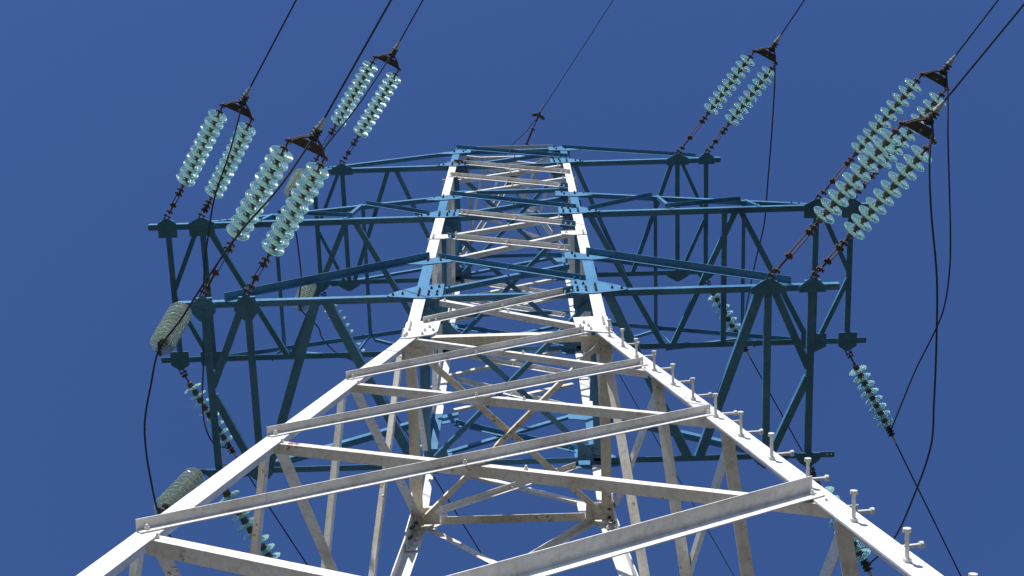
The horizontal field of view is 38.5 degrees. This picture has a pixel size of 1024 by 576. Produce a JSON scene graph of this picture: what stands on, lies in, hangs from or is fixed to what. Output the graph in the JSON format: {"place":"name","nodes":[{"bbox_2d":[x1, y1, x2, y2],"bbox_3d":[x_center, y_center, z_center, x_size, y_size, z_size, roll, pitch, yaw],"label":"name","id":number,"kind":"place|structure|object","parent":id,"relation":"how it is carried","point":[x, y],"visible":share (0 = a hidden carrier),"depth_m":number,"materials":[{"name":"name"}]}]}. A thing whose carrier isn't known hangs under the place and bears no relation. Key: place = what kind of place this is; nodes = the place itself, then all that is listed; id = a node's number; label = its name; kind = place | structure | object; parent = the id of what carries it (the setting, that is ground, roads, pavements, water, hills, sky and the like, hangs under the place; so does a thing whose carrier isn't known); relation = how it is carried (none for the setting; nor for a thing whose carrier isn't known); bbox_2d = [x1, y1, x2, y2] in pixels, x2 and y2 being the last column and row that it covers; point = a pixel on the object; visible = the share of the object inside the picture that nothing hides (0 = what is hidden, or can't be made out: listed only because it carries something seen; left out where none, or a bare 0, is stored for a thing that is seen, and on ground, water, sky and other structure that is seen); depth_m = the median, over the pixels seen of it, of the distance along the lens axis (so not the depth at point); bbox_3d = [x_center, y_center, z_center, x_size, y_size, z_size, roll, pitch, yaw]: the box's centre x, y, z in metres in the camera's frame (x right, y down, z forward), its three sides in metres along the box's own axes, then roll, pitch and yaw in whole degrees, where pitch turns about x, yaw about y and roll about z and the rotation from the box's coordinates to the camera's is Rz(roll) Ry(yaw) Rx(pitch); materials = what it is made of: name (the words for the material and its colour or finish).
{"place":"outdoors","nodes":[
{"label":"outdoors","id":0,"kind":"place"},
{"bbox_2d":[0,0,1023,575],"label":"sky","id":1,"kind":"structure","parent":0,"point":[103,103],"materials":[{"name":"blue"}]},
{"bbox_3d":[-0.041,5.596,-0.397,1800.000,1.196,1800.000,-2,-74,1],"label":"ground","id":2,"kind":"structure","parent":0,"visible":0},
{"bbox_2d":[76,145,977,575],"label":"lattice tower","id":3,"kind":"structure","parent":2,"relation":"on","point":[432,333],"depth_m":15.58,"materials":[{"name":"white metal"}]},
{"bbox_2d":[150,302,191,355],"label":"hanging insulator string","id":4,"kind":"object","parent":3,"relation":"hanging from","point":[175,311],"visible":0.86,"depth_m":14.78,"materials":[{"name":"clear glass"}]},
{"bbox_2d":[153,468,204,514],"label":"hanging insulator string","id":5,"kind":"object","parent":3,"relation":"hanging from","point":[185,482],"visible":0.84,"depth_m":15.40,"materials":[{"name":"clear glass"}]},
{"bbox_2d":[179,368,237,458],"bbox_3d":[-4.146,1.726,20.057,0.257,0.300,1.533,-28,-76,8],"label":"insulator string","id":6,"kind":"object","parent":3,"relation":"attached to","point":[192,387],"visible":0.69,"depth_m":19.99,"materials":[{"name":"green glass"}]},
{"bbox_2d":[248,476,307,564],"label":"conductor","id":7,"kind":"object","parent":6,"relation":"attached to","point":[281,526],"visible":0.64,"depth_m":20.36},
{"bbox_2d":[164,86,255,219],"bbox_3d":[-3.833,-1.646,18.801,0.644,0.700,2.301,30,-76,-8],"label":"double insulator string","id":8,"kind":"object","parent":3,"relation":"attached to","point":[201,148],"visible":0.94,"depth_m":18.73,"materials":[{"name":"green glass"}]},
{"bbox_2d":[201,100,243,448],"bbox_3d":[-3.770,0.010,18.896,0.320,1.262,4.935,6,-74,-2],"label":"jumper cable","id":9,"kind":"object","parent":8,"relation":"hanging from","point":[205,259],"visible":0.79,"depth_m":18.17,"materials":[{"name":"black metal"}]},
{"bbox_2d":[250,0,296,86],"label":"conductor","id":10,"kind":"object","parent":8,"relation":"attached to","point":[273,43],"visible":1,"depth_m":17.84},
{"bbox_2d":[220,489,280,558],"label":"insulator string","id":11,"kind":"object","parent":3,"relation":"attached to","point":[247,523],"visible":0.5,"depth_m":16.24,"materials":[{"name":"green glass"}]},
{"bbox_2d":[199,117,328,296],"bbox_3d":[-2.486,-0.728,14.971,0.644,0.775,2.535,30,-76,-8],"label":"double insulator string","id":12,"kind":"object","parent":3,"relation":"attached to","point":[294,209],"visible":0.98,"depth_m":14.84,"materials":[{"name":"green glass"}]},
{"bbox_2d":[144,137,313,537],"bbox_3d":[-2.925,0.842,15.006,1.286,1.470,5.077,8,-74,-2],"label":"jumper cable","id":13,"kind":"object","parent":12,"relation":"hanging from","point":[221,257],"visible":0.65,"depth_m":14.33,"materials":[{"name":"black metal"}]},
{"bbox_2d":[324,0,391,117],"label":"conductor","id":14,"kind":"object","parent":12,"relation":"attached to","point":[359,56],"visible":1,"depth_m":13.92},
{"bbox_2d":[284,168,305,197],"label":"hanging insulator string","id":15,"kind":"object","parent":3,"relation":"hanging from","point":[294,178],"visible":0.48,"depth_m":22.06,"materials":[{"name":"glass"}]},
{"bbox_2d":[294,284,316,310],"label":"hanging insulator string","id":16,"kind":"object","parent":3,"relation":"hanging from","point":[308,290],"visible":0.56,"depth_m":22.55,"materials":[{"name":"glass"}]},
{"bbox_2d":[320,290,364,357],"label":"insulator string","id":17,"kind":"object","parent":3,"relation":"attached to","point":[351,331],"visible":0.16,"depth_m":23.48,"materials":[{"name":"green glass"}]},
{"bbox_2d":[385,397,487,564],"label":"conductor","id":18,"kind":"object","parent":17,"relation":"attached to","point":[444,493],"visible":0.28,"depth_m":24.08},
{"bbox_2d":[311,41,400,164],"bbox_3d":[-2.308,-2.715,22.257,0.642,0.766,2.504,31,-77,-8],"label":"double insulator string","id":19,"kind":"object","parent":3,"relation":"attached to","point":[349,101],"visible":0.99,"depth_m":22.15,"materials":[{"name":"green glass"}]},
{"bbox_2d":[290,55,391,360],"bbox_3d":[-2.708,-1.115,22.275,1.247,1.431,5.048,7,-74,-2],"label":"jumper cable","id":20,"kind":"object","parent":19,"relation":"hanging from","point":[315,162],"visible":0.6,"depth_m":21.66,"materials":[{"name":"black metal"}]},
{"bbox_2d":[399,0,422,41],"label":"conductor","id":21,"kind":"object","parent":19,"relation":"attached to","point":[411,20],"visible":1,"depth_m":21.40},
{"bbox_2d":[515,105,544,169],"bbox_3d":[0.329,-2.614,26.080,0.245,0.437,1.430,16,-75,-4],"label":"earth wire clamp","id":22,"kind":"object","parent":3,"relation":"attached to","point":[538,115],"visible":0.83,"depth_m":25.85,"materials":[{"name":"metal"}]},
{"bbox_2d":[503,118,536,183],"bbox_3d":[0.075,-2.450,26.122,0.356,0.440,1.379,17,-75,-5],"label":"earth wire jumper","id":23,"kind":"object","parent":22,"relation":"attached to","point":[521,136],"visible":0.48,"depth_m":25.83,"materials":[{"name":"grey metal"}]},
{"bbox_2d":[541,0,612,110],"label":"earth wire","id":24,"kind":"object","parent":22,"relation":"attached to","point":[577,55],"visible":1,"depth_m":25.09,"materials":[{"name":"grey metal"}]},
{"bbox_2d":[516,194,733,575],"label":"earth wire","id":25,"kind":"object","parent":3,"relation":"attached to","point":[658,443],"visible":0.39,"depth_m":27.40,"materials":[{"name":"grey metal"}]},
{"bbox_2d":[705,279,750,357],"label":"insulator string","id":26,"kind":"object","parent":3,"relation":"attached to","point":[733,327],"visible":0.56,"depth_m":23.42,"materials":[{"name":"green glass"}]},
{"bbox_2d":[750,358,820,484],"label":"conductor","id":27,"kind":"object","parent":26,"relation":"attached to","point":[782,415],"visible":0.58,"depth_m":23.78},
{"bbox_2d":[675,35,781,154],"bbox_3d":[3.349,-2.844,22.227,0.642,0.740,2.398,31,-76,-8],"label":"double insulator string","id":28,"kind":"object","parent":3,"relation":"attached to","point":[730,85],"visible":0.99,"depth_m":22.13,"materials":[{"name":"green glass"}]},
{"bbox_2d":[745,49,775,313],"bbox_3d":[3.763,-1.213,22.351,0.128,1.228,4.845,2,-74,0],"label":"jumper cable","id":29,"kind":"object","parent":28,"relation":"hanging from","point":[768,169],"visible":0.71,"depth_m":21.61,"materials":[{"name":"black metal"}]},
{"bbox_2d":[780,0,804,34],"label":"conductor","id":30,"kind":"object","parent":28,"relation":"attached to","point":[792,17],"visible":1,"depth_m":21.44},
{"bbox_2d":[805,465,872,575],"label":"insulator string","id":31,"kind":"object","parent":3,"relation":"attached to","point":[862,555],"visible":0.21,"depth_m":16.24,"materials":[{"name":"green glass"}]},
{"bbox_2d":[766,100,945,280],"bbox_3d":[3.539,-0.894,14.906,0.643,0.794,2.536,31,-77,-8],"label":"double insulator string","id":32,"kind":"object","parent":3,"relation":"attached to","point":[853,181],"visible":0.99,"depth_m":14.80,"materials":[{"name":"green glass"}]},
{"bbox_2d":[869,120,937,564],"bbox_3d":[4.152,0.806,15.057,0.296,1.258,5.105,1,-74,0],"label":"jumper cable","id":33,"kind":"object","parent":32,"relation":"hanging from","point":[936,337],"visible":0.95,"depth_m":14.34,"materials":[{"name":"black metal"}]},
{"bbox_2d":[944,3,1023,100],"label":"conductor","id":34,"kind":"object","parent":32,"relation":"attached to","point":[984,52],"visible":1,"depth_m":13.92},
{"bbox_2d":[845,350,896,443],"bbox_3d":[4.895,1.470,19.970,0.257,0.302,1.554,-28,-76,8],"label":"insulator string","id":35,"kind":"object","parent":3,"relation":"attached to","point":[870,393],"visible":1,"depth_m":19.92,"materials":[{"name":"green glass"}]},
{"bbox_2d":[896,444,960,575],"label":"conductor","id":36,"kind":"object","parent":35,"relation":"attached to","point":[928,510],"visible":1,"depth_m":20.28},
{"bbox_2d":[815,55,955,200],"bbox_3d":[4.811,-1.947,18.666,0.642,0.773,2.483,31,-77,-8],"label":"double insulator string","id":37,"kind":"object","parent":3,"relation":"attached to","point":[934,76],"visible":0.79,"depth_m":18.52,"materials":[{"name":"green glass"}]},
{"bbox_2d":[891,73,950,430],"bbox_3d":[5.361,-0.268,18.773,0.209,1.297,4.996,2,-74,0],"label":"jumper cable","id":38,"kind":"object","parent":37,"relation":"hanging from","point":[949,257],"visible":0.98,"depth_m":18.11,"materials":[{"name":"black metal"}]},
{"bbox_2d":[955,0,998,55],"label":"conductor","id":39,"kind":"object","parent":37,"relation":"attached to","point":[985,16],"visible":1,"depth_m":17.79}
]}

